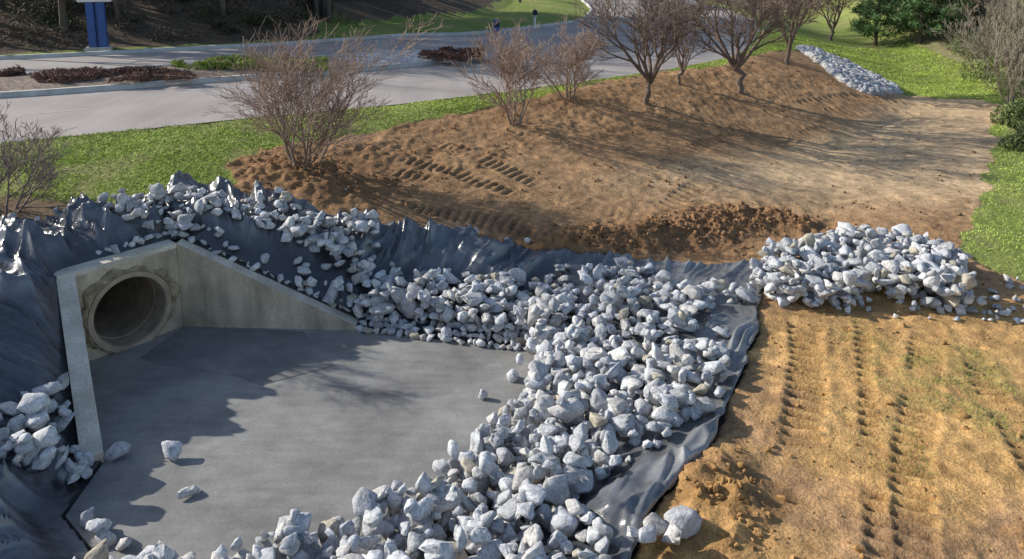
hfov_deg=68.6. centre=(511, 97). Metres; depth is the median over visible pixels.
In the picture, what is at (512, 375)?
loose rock
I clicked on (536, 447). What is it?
riprap rocks
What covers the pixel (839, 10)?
bare plum tree
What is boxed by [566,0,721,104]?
bare plum tree
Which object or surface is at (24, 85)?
median island
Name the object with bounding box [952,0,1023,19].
pine tree
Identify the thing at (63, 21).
woodland trees
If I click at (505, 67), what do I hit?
bare young tree
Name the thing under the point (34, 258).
geotextile liner
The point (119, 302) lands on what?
culvert headwall
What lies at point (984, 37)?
bare brush
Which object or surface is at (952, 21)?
pine tree
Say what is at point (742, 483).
soil clods
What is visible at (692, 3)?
white car
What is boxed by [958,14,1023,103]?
bare brush
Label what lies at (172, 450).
loose rock
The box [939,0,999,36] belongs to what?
bare brush
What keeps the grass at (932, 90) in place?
on the ground at (884, 512)
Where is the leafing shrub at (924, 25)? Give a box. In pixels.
[904,10,974,31]
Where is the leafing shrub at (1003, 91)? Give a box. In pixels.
[987,66,1023,98]
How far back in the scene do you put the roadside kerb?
27.97 m
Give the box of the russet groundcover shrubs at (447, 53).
[418,46,483,62]
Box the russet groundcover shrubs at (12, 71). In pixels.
[0,63,26,76]
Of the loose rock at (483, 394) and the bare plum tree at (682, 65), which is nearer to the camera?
the loose rock at (483, 394)
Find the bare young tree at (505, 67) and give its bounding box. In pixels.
[443,18,569,125]
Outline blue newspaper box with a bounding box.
[493,19,499,32]
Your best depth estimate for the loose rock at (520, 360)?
9.27 m
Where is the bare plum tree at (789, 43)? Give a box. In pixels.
[738,0,832,64]
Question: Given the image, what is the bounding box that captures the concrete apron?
[65,327,556,558]
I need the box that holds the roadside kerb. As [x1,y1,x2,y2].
[0,0,592,59]
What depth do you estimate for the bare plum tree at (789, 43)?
24.52 m
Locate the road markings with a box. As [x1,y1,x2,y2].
[23,20,702,114]
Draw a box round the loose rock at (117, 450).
[103,441,131,462]
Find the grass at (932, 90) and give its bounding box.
[0,32,1023,480]
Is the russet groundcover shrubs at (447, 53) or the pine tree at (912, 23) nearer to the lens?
the russet groundcover shrubs at (447, 53)
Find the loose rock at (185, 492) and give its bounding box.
[177,485,199,499]
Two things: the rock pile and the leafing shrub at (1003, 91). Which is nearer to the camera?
the rock pile
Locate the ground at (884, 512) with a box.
[0,0,1023,558]
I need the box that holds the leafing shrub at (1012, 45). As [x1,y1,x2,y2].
[994,31,1023,61]
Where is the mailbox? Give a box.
[533,9,537,28]
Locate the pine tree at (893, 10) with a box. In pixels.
[863,0,930,17]
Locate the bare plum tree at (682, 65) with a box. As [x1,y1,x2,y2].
[661,0,718,84]
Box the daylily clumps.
[168,52,328,72]
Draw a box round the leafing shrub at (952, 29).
[923,11,991,36]
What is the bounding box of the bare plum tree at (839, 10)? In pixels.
[808,0,859,40]
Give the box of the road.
[0,0,758,142]
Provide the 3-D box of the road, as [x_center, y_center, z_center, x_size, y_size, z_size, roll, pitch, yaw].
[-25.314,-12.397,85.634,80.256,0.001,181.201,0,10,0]
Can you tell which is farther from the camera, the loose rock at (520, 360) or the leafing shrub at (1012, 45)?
the leafing shrub at (1012, 45)
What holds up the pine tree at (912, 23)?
on the ground at (884, 512)
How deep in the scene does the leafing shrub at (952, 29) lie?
33.23 m
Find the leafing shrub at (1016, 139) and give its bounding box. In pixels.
[997,122,1023,150]
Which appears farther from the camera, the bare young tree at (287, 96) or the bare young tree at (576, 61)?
the bare young tree at (576, 61)
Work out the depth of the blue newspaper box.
33.46 m
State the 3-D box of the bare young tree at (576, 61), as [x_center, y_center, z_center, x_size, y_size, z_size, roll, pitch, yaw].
[1.226,-0.984,18.115,2.675,2.252,2.813,0,10,0]
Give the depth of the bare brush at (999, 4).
31.38 m
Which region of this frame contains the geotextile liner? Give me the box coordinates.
[0,170,763,558]
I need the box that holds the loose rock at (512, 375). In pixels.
[507,369,518,382]
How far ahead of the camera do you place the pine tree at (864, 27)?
34.47 m
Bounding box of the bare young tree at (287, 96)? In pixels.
[154,4,451,169]
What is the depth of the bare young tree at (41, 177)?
10.47 m
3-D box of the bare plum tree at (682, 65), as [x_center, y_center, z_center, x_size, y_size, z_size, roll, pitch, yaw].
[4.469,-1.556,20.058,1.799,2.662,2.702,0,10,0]
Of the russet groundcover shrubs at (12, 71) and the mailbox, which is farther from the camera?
the mailbox
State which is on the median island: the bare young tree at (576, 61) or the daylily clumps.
the daylily clumps
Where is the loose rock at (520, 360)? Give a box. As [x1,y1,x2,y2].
[516,353,524,364]
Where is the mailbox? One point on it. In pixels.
(535, 13)
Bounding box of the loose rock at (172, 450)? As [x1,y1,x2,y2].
[161,440,182,461]
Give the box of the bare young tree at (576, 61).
[507,13,610,100]
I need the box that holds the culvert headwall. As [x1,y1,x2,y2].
[54,239,358,462]
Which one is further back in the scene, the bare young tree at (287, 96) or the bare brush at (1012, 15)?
the bare brush at (1012, 15)
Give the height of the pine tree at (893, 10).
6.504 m
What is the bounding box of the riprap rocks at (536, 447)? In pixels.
[0,179,944,558]
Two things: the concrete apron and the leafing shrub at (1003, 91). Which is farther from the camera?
the leafing shrub at (1003, 91)
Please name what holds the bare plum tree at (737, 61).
on the ground at (884, 512)
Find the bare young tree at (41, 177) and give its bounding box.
[0,101,86,215]
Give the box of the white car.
[669,0,703,6]
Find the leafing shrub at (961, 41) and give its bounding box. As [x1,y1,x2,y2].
[948,29,1002,55]
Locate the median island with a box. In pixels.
[0,49,457,97]
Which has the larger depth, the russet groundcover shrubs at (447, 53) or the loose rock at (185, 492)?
the russet groundcover shrubs at (447, 53)
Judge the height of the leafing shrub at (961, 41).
1.183 m
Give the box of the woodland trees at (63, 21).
[0,0,521,37]
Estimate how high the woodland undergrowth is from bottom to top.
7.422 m
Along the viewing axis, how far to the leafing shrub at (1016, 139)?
18.25 m
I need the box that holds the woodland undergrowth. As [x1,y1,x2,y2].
[0,0,349,47]
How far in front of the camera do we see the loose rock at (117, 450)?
7.63 m
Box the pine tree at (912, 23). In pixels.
[883,0,963,43]
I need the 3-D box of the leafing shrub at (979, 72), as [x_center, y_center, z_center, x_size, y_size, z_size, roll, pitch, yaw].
[17.397,-1.166,26.913,2.329,1.236,2.556,6,12,30]
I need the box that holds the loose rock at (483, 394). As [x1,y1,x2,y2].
[478,389,487,399]
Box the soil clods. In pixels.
[242,61,1023,558]
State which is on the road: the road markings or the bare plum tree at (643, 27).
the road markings
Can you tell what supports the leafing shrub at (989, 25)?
on the ground at (884, 512)
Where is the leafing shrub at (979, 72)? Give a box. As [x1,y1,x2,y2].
[959,47,1016,83]
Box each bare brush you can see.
[926,0,1023,70]
[933,0,1023,31]
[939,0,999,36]
[950,0,1023,58]
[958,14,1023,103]
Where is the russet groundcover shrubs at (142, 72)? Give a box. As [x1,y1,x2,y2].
[28,64,197,83]
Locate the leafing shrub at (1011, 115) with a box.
[990,99,1023,128]
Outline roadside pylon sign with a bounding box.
[76,0,112,50]
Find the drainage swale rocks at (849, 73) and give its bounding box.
[796,45,903,95]
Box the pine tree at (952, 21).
[917,0,992,37]
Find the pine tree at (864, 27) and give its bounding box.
[845,0,917,45]
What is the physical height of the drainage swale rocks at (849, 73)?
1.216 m
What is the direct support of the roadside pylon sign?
on the ground at (884, 512)
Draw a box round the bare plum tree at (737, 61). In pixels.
[662,0,825,93]
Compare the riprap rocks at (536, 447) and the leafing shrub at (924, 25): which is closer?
the riprap rocks at (536, 447)
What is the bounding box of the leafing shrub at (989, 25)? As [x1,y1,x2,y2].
[945,3,1023,41]
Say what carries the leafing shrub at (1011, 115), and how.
on the ground at (884, 512)
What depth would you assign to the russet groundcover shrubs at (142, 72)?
19.37 m
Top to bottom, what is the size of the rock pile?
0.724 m

